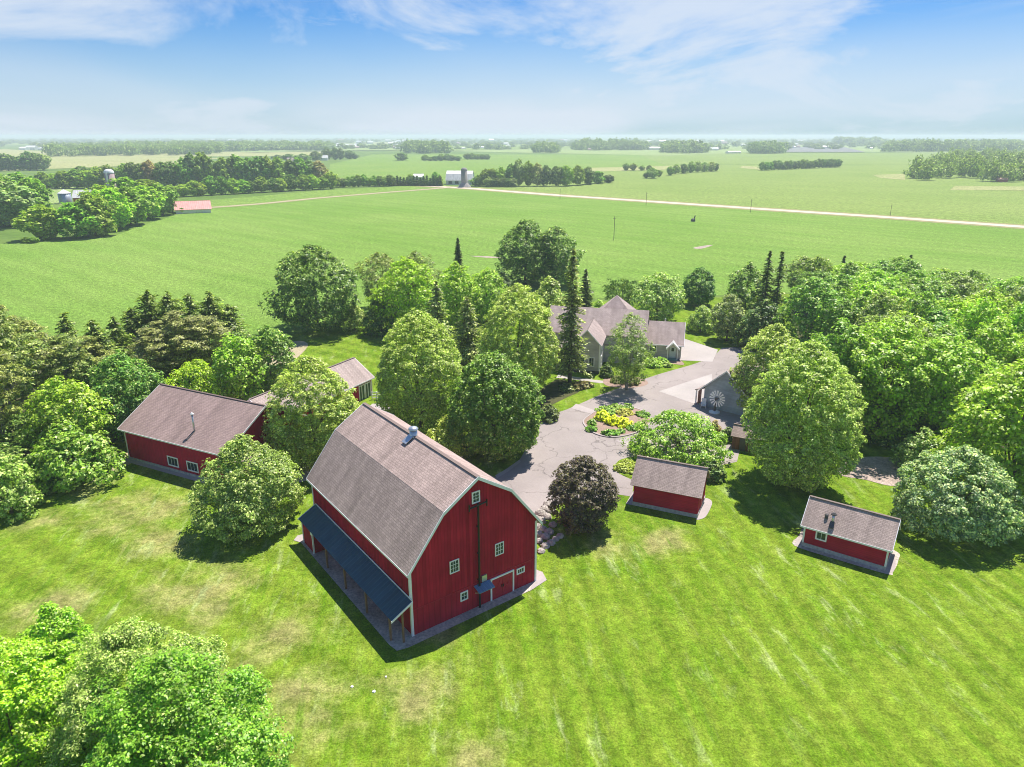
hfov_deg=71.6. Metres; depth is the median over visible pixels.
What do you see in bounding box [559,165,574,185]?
broadleaf tree
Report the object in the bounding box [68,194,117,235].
broadleaf tree
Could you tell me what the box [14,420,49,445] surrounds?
broadleaf tree
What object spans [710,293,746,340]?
willow tree
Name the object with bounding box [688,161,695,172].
broadleaf tree
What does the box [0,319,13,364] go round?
pine tree
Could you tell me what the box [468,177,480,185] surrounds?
broadleaf tree
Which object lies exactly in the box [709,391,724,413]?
ornamental windmill
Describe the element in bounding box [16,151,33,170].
broadleaf tree
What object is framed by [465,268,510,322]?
boxelder tree
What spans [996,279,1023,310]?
elm tree
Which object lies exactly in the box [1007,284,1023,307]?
ash tree
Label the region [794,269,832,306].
ash tree
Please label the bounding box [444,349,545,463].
chestnut tree
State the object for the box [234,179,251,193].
broadleaf tree
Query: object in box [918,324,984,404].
ash tree
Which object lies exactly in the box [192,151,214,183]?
broadleaf tree
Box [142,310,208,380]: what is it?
pine tree
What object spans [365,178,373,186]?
broadleaf tree
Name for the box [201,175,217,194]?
broadleaf tree
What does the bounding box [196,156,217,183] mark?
broadleaf tree
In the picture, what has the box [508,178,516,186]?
broadleaf tree
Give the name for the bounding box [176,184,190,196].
broadleaf tree
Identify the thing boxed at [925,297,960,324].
ash tree
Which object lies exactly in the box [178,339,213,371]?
broadleaf tree
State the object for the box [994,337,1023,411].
boxelder tree
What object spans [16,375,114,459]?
boxelder tree
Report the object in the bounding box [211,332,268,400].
ash tree
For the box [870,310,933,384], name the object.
boxelder tree
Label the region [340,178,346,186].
broadleaf tree
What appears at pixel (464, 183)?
silo
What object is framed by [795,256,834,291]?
ash tree
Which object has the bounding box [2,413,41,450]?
broadleaf tree
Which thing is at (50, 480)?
bush
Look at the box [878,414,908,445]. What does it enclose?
bush
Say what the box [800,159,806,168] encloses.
broadleaf tree
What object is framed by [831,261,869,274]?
boxelder tree
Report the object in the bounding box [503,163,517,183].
broadleaf tree
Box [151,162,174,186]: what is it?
broadleaf tree
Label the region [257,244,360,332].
oak tree
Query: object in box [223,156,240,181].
broadleaf tree
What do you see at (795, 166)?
broadleaf tree
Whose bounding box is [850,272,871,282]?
boxelder tree
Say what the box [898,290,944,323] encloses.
ash tree
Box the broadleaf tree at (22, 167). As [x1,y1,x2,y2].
[11,155,30,170]
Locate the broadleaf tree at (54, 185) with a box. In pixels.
[41,173,63,188]
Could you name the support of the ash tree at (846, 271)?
on the wood floor at (805, 315)
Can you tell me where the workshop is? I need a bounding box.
[117,383,306,483]
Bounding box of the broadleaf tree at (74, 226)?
[49,201,101,237]
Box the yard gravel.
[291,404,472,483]
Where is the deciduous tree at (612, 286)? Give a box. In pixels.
[602,278,643,305]
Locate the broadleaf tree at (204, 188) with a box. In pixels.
[192,182,209,195]
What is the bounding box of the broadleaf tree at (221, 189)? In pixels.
[210,176,227,194]
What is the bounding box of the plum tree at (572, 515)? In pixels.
[546,455,620,534]
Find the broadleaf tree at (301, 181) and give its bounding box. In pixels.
[296,174,311,189]
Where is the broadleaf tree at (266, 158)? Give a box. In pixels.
[259,155,276,180]
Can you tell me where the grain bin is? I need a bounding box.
[57,189,72,202]
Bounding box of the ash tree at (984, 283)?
[971,281,1003,292]
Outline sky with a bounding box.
[0,0,1023,136]
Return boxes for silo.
[103,169,115,186]
[458,168,470,187]
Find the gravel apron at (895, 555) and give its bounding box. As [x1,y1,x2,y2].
[792,528,899,574]
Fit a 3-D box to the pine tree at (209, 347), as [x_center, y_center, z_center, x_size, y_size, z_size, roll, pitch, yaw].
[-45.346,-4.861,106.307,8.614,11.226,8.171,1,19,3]
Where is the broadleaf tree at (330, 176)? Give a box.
[322,171,337,188]
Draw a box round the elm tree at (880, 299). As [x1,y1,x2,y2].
[851,289,904,336]
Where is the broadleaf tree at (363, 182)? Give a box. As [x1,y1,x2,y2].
[360,174,368,185]
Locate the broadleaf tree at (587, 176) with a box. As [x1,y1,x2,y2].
[583,166,595,183]
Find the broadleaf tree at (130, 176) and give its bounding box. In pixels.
[121,162,141,180]
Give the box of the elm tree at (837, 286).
[813,279,861,328]
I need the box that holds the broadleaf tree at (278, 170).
[269,157,287,182]
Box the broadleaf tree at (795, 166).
[792,161,798,168]
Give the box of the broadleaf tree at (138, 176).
[129,163,153,181]
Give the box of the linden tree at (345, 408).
[260,355,359,471]
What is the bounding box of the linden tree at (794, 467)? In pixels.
[740,339,867,492]
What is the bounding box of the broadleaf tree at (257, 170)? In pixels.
[247,156,272,183]
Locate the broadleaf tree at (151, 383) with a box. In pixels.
[127,372,168,391]
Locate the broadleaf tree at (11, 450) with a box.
[0,442,28,480]
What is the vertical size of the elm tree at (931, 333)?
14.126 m
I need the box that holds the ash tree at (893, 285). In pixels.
[857,281,911,310]
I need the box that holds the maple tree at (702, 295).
[680,266,715,306]
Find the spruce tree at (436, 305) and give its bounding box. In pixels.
[421,281,458,360]
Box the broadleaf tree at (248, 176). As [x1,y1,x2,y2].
[240,157,256,184]
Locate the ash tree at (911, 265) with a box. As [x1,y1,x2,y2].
[891,259,926,276]
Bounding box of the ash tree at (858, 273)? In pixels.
[850,268,887,279]
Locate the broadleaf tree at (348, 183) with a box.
[343,176,351,186]
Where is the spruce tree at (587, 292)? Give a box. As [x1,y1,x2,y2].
[578,269,593,306]
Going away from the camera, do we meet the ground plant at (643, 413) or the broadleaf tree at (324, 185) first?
the ground plant at (643, 413)
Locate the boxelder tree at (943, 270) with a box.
[928,267,963,279]
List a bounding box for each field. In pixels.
[0,149,224,162]
[0,188,1023,342]
[3,160,177,170]
[38,187,73,204]
[136,151,325,156]
[210,185,445,206]
[225,147,453,151]
[329,154,665,180]
[397,144,653,150]
[452,146,747,155]
[477,164,1023,224]
[590,165,719,171]
[641,153,939,163]
[719,145,1023,152]
[740,166,759,169]
[786,147,862,151]
[874,174,904,179]
[950,186,1023,189]
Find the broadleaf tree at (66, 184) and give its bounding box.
[50,170,74,188]
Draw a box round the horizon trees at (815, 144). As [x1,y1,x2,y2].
[0,138,1023,148]
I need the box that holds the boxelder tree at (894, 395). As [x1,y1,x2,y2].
[832,316,954,439]
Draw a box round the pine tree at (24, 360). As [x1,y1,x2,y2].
[0,309,49,429]
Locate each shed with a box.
[174,200,211,213]
[247,357,374,419]
[630,455,709,517]
[800,495,900,570]
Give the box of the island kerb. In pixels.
[583,407,650,437]
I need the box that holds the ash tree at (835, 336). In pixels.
[795,317,887,429]
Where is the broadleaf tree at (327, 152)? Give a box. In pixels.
[321,147,331,159]
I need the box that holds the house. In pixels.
[548,295,685,373]
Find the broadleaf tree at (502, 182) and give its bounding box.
[498,177,507,186]
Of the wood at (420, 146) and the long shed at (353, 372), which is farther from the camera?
the wood at (420, 146)
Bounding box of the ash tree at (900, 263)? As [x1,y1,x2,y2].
[890,258,929,275]
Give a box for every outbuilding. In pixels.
[413,174,423,178]
[995,178,1008,181]
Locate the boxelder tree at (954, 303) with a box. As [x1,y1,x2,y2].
[923,295,976,321]
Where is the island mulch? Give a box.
[584,407,649,435]
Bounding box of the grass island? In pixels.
[616,457,636,476]
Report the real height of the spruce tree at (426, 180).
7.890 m
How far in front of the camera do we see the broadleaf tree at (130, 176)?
501.54 m
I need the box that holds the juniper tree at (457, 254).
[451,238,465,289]
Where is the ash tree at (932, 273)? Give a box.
[924,271,944,279]
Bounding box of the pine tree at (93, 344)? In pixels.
[62,335,115,379]
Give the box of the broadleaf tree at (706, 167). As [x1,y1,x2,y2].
[701,162,708,171]
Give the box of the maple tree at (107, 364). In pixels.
[85,349,165,441]
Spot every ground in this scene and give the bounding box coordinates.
[0,137,1023,321]
[91,452,130,483]
[266,341,307,364]
[839,457,908,485]
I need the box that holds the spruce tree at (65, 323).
[46,312,80,379]
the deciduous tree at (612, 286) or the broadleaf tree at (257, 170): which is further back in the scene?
the broadleaf tree at (257, 170)
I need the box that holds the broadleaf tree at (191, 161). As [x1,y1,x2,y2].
[181,151,200,183]
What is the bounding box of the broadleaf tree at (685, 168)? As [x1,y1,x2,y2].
[679,164,689,172]
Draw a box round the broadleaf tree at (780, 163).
[776,160,782,168]
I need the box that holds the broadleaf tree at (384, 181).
[381,177,387,185]
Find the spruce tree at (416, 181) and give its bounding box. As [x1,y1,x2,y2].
[414,175,419,185]
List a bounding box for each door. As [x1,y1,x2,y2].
[358,384,364,400]
[365,381,370,397]
[492,572,512,599]
[669,347,675,357]
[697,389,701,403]
[739,438,745,450]
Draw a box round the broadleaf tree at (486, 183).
[483,178,491,186]
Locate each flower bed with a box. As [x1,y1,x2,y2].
[526,379,579,414]
[603,376,647,387]
[640,358,683,365]
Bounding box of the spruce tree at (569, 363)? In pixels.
[550,249,592,382]
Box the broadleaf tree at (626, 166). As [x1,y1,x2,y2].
[622,163,629,169]
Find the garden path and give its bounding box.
[556,374,602,382]
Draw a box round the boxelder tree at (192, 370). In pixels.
[164,359,228,394]
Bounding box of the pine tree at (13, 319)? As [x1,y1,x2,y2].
[0,305,18,412]
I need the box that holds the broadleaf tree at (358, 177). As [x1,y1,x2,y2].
[353,174,362,186]
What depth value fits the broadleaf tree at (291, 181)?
485.55 m
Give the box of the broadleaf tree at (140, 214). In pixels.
[108,185,150,224]
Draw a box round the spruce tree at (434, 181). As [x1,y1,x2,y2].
[430,176,435,185]
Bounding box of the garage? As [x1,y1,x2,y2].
[694,363,766,415]
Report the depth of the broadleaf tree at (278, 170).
531.34 m
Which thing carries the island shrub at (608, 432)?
on the island mulch
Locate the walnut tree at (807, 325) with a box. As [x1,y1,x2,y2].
[772,277,851,352]
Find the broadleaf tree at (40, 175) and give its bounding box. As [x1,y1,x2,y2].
[33,171,52,188]
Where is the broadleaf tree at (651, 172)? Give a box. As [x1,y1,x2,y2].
[647,167,659,177]
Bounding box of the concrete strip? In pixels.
[125,458,214,485]
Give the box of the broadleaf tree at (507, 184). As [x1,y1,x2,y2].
[503,178,512,186]
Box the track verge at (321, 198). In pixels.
[213,187,444,207]
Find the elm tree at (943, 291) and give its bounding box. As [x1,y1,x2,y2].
[910,279,960,307]
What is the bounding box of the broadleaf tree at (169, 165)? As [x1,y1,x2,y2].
[159,161,178,185]
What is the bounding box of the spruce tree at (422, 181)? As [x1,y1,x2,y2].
[419,176,424,185]
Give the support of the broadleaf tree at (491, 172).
on the field at (855, 188)
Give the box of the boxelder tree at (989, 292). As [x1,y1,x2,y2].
[951,286,1010,316]
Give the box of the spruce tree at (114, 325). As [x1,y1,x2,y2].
[100,316,145,379]
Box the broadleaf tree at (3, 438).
[0,433,23,452]
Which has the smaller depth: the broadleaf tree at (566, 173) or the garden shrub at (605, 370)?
the garden shrub at (605, 370)
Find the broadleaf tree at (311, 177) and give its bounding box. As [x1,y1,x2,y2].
[304,174,320,189]
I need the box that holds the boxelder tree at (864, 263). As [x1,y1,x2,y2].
[858,262,876,269]
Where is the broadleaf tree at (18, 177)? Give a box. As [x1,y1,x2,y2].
[1,171,39,196]
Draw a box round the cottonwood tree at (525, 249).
[494,219,556,283]
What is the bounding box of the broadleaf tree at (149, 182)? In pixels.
[134,179,165,205]
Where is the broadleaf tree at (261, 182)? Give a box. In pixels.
[253,176,269,191]
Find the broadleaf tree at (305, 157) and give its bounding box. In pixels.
[294,153,312,162]
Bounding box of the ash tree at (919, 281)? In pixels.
[892,276,951,303]
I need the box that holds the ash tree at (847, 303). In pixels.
[831,295,882,342]
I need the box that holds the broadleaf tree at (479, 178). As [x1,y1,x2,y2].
[475,174,485,184]
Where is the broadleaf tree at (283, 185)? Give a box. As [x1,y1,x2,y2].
[272,178,287,190]
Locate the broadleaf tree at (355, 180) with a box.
[349,176,357,186]
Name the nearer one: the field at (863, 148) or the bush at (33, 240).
the bush at (33, 240)
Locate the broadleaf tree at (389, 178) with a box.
[385,175,394,185]
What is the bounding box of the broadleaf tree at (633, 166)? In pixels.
[629,163,637,169]
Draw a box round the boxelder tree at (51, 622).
[15,601,118,746]
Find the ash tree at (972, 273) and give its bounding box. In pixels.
[955,269,989,281]
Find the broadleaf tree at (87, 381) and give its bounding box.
[62,357,112,396]
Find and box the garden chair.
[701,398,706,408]
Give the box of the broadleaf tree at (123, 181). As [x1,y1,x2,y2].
[104,176,139,189]
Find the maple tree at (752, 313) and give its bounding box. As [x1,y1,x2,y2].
[729,298,790,352]
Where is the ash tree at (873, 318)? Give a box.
[856,310,896,338]
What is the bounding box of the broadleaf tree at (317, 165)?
[310,160,328,181]
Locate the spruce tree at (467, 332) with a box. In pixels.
[444,296,486,371]
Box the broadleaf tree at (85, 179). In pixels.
[76,170,93,187]
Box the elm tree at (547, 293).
[528,275,568,338]
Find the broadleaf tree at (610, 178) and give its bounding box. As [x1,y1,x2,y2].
[603,174,614,182]
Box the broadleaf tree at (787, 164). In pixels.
[784,161,790,168]
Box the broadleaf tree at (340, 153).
[336,148,344,159]
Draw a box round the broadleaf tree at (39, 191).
[10,178,53,216]
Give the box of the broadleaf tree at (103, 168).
[95,164,115,184]
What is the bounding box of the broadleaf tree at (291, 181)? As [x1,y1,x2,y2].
[283,174,298,190]
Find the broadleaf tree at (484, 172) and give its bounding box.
[479,168,493,182]
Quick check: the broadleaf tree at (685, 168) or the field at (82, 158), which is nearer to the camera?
the broadleaf tree at (685, 168)
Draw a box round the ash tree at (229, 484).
[185,433,308,545]
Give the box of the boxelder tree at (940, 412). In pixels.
[892,335,1013,440]
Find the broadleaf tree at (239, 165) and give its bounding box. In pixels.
[224,154,249,184]
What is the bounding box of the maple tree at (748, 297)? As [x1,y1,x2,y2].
[726,261,767,324]
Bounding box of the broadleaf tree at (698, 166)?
[695,161,702,171]
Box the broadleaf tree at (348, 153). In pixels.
[344,150,355,158]
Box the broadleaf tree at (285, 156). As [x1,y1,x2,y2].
[281,154,297,159]
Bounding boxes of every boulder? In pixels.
[535,508,545,515]
[537,516,545,523]
[537,530,541,536]
[537,548,544,553]
[539,525,546,531]
[540,505,547,510]
[540,532,549,539]
[540,542,549,548]
[542,513,551,519]
[543,501,551,506]
[544,527,553,534]
[547,539,554,545]
[548,521,556,527]
[552,536,559,541]
[556,533,563,538]
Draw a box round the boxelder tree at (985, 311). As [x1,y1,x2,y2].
[949,296,1012,390]
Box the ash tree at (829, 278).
[814,273,861,299]
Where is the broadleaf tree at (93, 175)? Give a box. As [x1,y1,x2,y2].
[84,166,103,185]
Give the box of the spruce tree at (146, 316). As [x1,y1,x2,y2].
[125,289,166,347]
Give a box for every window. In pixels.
[167,455,178,467]
[186,460,198,472]
[449,558,459,574]
[460,590,467,601]
[472,490,479,503]
[495,541,503,556]
[516,566,524,574]
[588,357,594,366]
[649,345,656,351]
[815,532,826,541]
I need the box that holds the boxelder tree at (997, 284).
[991,275,1023,296]
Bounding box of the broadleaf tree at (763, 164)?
[757,161,766,169]
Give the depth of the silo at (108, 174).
441.37 m
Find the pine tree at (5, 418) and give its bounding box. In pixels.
[0,349,33,466]
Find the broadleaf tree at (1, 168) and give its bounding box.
[0,153,6,170]
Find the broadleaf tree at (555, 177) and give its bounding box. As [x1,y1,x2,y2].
[548,166,562,185]
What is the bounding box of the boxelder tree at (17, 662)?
[0,635,112,766]
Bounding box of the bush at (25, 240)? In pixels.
[19,237,30,242]
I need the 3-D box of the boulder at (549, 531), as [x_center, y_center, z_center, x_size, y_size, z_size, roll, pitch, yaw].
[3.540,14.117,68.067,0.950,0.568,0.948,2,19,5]
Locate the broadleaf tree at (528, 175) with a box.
[521,160,536,185]
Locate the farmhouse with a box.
[321,155,327,159]
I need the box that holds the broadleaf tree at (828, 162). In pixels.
[824,159,830,167]
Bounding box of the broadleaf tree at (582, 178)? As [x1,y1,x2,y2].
[571,164,585,183]
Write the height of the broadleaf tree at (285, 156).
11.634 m
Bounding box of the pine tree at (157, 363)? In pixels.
[126,326,182,375]
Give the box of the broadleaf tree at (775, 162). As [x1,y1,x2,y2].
[772,160,778,169]
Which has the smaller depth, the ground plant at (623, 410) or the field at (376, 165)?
the ground plant at (623, 410)
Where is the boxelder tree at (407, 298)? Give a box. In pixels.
[364,256,441,332]
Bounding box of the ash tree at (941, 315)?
[923,306,958,328]
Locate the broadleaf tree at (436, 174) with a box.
[432,171,439,183]
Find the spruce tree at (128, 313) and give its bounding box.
[119,307,146,345]
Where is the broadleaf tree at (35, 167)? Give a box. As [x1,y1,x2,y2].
[25,153,44,170]
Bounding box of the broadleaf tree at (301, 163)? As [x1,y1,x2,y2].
[290,156,309,177]
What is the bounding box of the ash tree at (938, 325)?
[920,321,986,365]
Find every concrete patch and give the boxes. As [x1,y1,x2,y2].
[572,404,594,412]
[616,435,651,446]
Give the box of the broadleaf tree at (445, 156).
[443,154,450,160]
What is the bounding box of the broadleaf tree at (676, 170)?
[673,164,680,172]
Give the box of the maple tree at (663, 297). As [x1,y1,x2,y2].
[629,271,686,321]
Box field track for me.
[212,187,451,207]
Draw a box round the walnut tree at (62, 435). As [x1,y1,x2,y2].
[18,420,127,494]
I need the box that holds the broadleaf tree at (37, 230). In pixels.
[10,204,65,239]
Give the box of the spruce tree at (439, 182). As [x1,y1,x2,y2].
[437,175,442,185]
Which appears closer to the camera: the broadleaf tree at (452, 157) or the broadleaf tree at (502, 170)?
the broadleaf tree at (502, 170)
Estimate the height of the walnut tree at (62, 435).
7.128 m
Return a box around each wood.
[41,140,236,155]
[115,139,335,150]
[400,138,453,152]
[530,139,560,152]
[570,137,651,149]
[658,139,712,152]
[746,140,789,152]
[831,136,888,144]
[881,137,942,151]
[902,145,1023,180]
[940,138,1023,150]
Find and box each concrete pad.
[294,534,302,541]
[530,570,546,589]
[626,493,632,504]
[696,498,711,519]
[795,537,801,544]
[885,556,895,572]
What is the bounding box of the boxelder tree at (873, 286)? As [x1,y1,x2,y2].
[837,281,902,322]
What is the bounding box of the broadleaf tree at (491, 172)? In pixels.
[486,168,498,184]
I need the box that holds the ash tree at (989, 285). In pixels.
[984,278,1005,289]
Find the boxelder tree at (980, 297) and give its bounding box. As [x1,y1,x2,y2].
[959,292,1009,315]
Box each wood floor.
[0,354,269,471]
[792,300,1023,448]
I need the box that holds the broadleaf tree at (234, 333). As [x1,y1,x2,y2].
[208,331,251,368]
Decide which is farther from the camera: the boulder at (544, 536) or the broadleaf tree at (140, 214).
the broadleaf tree at (140, 214)
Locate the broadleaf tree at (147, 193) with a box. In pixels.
[126,185,167,218]
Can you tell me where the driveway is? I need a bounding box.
[490,347,779,512]
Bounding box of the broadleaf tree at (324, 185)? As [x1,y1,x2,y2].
[316,176,331,188]
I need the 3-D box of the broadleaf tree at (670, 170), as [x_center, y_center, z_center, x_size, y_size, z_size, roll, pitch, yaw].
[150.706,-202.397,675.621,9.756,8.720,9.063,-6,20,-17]
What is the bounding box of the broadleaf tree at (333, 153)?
[330,147,338,159]
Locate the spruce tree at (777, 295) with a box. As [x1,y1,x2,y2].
[768,251,787,339]
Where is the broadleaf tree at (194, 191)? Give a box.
[183,180,202,195]
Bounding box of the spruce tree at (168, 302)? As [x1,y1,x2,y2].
[147,291,196,379]
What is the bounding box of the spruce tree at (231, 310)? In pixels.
[211,304,268,358]
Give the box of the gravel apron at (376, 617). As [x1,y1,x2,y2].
[301,542,536,650]
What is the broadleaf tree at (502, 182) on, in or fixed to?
on the field at (855, 188)
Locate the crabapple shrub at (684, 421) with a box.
[621,409,733,467]
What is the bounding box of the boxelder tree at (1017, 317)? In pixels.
[999,302,1023,388]
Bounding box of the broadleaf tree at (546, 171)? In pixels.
[540,165,553,185]
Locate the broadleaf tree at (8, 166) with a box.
[2,156,22,170]
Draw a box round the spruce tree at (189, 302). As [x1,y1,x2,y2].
[178,293,215,368]
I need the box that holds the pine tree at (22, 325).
[4,320,63,391]
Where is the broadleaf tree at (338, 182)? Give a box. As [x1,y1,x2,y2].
[335,177,341,186]
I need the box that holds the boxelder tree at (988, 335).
[950,316,1023,416]
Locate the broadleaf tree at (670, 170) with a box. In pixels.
[667,166,674,174]
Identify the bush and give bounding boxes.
[0,452,45,524]
[0,486,33,507]
[19,237,30,242]
[28,237,39,242]
[30,475,52,493]
[44,473,67,492]
[84,455,108,475]
[101,447,124,463]
[338,302,366,333]
[360,295,397,336]
[425,414,475,458]
[490,268,511,291]
[592,299,604,307]
[840,408,874,440]
[870,425,906,448]
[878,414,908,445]
[889,426,944,474]
[906,428,932,451]
[907,419,940,444]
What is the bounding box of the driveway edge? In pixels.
[495,460,520,477]
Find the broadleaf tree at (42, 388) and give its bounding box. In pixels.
[23,384,83,419]
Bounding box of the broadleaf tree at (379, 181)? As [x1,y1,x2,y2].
[375,176,382,185]
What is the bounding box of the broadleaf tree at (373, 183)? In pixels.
[370,175,379,185]
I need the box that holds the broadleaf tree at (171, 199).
[150,184,179,214]
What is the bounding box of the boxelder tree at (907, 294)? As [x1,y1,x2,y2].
[881,286,919,310]
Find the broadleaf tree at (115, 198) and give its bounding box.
[88,187,137,227]
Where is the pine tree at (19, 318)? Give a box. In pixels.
[9,316,56,395]
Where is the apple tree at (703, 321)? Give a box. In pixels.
[684,305,714,333]
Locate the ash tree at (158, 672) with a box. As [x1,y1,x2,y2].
[78,645,298,766]
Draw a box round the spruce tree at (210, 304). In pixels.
[196,291,242,369]
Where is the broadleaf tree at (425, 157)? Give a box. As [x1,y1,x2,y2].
[421,154,428,159]
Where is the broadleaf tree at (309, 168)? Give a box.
[302,159,318,180]
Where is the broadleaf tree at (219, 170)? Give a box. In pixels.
[212,157,232,182]
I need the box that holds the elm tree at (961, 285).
[932,275,984,308]
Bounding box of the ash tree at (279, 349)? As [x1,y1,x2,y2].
[237,324,297,393]
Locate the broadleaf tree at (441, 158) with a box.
[438,154,443,160]
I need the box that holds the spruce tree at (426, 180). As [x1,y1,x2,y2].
[424,175,428,185]
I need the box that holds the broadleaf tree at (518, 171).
[512,158,525,184]
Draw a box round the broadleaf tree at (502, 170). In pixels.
[495,166,509,178]
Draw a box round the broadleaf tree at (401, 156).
[393,153,408,159]
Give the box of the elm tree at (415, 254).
[397,250,442,298]
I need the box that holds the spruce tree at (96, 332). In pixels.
[75,319,133,391]
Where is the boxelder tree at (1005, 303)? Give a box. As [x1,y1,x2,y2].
[993,296,1022,329]
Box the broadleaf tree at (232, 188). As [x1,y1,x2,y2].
[223,178,239,193]
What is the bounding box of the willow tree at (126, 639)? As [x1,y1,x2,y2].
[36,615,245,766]
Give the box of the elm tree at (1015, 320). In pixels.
[1010,303,1023,349]
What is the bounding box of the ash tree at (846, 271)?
[832,260,859,281]
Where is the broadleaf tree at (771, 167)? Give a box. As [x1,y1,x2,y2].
[768,162,773,169]
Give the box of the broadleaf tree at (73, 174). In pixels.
[63,168,87,187]
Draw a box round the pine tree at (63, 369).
[29,333,92,383]
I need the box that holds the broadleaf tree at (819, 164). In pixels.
[816,158,822,167]
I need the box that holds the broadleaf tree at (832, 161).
[827,158,835,167]
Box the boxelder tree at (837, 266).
[830,263,851,273]
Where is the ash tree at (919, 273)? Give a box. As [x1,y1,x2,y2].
[891,269,940,284]
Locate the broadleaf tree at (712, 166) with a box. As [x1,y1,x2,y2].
[707,162,715,170]
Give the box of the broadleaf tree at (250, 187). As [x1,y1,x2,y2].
[243,180,258,192]
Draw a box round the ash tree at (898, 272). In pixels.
[885,271,913,282]
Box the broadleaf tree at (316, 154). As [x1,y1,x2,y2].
[308,151,322,160]
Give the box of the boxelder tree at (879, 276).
[849,269,909,297]
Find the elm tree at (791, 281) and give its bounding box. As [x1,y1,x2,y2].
[775,255,819,298]
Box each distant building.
[18,147,29,149]
[26,146,38,149]
[648,147,659,149]
[725,151,740,152]
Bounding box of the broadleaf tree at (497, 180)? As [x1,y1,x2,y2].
[493,178,500,186]
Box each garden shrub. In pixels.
[540,403,559,423]
[558,383,577,392]
[567,381,586,390]
[579,380,593,388]
[600,364,613,377]
[610,376,623,384]
[623,377,640,386]
[645,358,663,367]
[656,356,666,365]
[662,360,671,366]
[703,459,727,482]
[712,420,721,431]
[718,427,732,443]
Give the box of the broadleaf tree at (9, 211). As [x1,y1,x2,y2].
[0,175,43,225]
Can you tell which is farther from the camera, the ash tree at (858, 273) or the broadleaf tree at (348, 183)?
the broadleaf tree at (348, 183)
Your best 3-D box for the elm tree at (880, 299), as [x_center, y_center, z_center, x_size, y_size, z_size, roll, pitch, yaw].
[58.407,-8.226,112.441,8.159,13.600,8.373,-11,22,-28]
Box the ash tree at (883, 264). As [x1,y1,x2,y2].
[865,260,904,272]
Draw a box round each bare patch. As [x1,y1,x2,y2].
[475,256,497,257]
[694,245,711,248]
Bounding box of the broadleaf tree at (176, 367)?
[147,340,198,376]
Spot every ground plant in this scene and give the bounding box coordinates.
[594,405,615,414]
[608,403,625,412]
[613,463,628,472]
[615,408,634,416]
[618,459,635,464]
[623,403,633,409]
[625,464,634,473]
[635,409,650,417]
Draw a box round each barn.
[72,190,98,201]
[298,402,542,642]
[445,171,474,184]
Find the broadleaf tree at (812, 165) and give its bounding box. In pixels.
[808,161,814,167]
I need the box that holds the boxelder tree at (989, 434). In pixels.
[929,358,1023,509]
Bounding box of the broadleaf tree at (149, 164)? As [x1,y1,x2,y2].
[139,160,161,182]
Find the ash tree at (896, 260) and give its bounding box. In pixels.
[884,255,906,271]
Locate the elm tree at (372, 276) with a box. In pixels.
[350,252,405,301]
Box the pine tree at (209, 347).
[180,315,232,370]
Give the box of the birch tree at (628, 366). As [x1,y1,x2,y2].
[605,312,656,389]
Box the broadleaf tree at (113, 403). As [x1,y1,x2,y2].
[84,389,135,418]
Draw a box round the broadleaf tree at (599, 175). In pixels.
[590,171,605,183]
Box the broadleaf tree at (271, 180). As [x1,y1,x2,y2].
[267,177,281,191]
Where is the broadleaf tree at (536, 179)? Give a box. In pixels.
[531,163,543,184]
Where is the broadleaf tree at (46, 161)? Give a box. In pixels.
[31,153,51,169]
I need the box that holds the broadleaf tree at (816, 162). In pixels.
[812,160,818,167]
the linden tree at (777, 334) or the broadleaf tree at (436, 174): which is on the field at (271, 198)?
the broadleaf tree at (436, 174)
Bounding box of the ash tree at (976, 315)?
[958,303,1009,345]
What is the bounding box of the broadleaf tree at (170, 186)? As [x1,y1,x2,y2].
[166,184,179,194]
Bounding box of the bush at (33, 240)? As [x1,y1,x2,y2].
[28,237,39,242]
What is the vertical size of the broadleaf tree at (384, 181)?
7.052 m
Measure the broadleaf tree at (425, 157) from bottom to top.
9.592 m
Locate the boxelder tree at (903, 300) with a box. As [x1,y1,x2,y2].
[886,298,922,314]
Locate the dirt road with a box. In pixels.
[427,186,1023,227]
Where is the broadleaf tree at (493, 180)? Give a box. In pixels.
[488,177,496,186]
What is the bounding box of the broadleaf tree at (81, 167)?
[75,166,87,171]
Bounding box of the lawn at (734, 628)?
[0,294,1023,766]
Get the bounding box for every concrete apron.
[660,374,711,402]
[679,339,717,361]
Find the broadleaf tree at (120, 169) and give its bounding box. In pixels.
[114,163,131,183]
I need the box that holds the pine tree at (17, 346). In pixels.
[0,311,17,404]
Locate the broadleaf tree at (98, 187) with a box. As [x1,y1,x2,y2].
[75,184,113,206]
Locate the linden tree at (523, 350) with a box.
[476,282,560,395]
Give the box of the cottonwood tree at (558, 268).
[529,225,586,285]
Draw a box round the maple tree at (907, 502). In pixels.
[889,444,1023,546]
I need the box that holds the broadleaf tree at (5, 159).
[0,153,13,170]
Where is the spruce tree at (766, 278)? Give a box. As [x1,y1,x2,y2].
[744,251,779,335]
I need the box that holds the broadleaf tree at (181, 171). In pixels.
[172,156,192,184]
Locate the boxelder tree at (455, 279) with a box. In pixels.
[435,261,485,327]
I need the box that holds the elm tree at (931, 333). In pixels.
[849,313,944,402]
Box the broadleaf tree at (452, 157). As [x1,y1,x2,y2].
[449,155,456,160]
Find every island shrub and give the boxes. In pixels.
[584,425,597,431]
[587,418,596,425]
[593,409,609,420]
[601,429,613,435]
[603,414,619,425]
[612,429,619,435]
[615,416,633,427]
[616,428,625,433]
[626,424,636,430]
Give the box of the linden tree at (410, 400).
[374,307,461,436]
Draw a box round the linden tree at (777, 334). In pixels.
[729,323,811,420]
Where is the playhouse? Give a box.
[731,423,754,451]
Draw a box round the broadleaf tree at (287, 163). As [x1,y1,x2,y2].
[279,158,301,182]
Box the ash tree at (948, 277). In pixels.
[934,270,978,299]

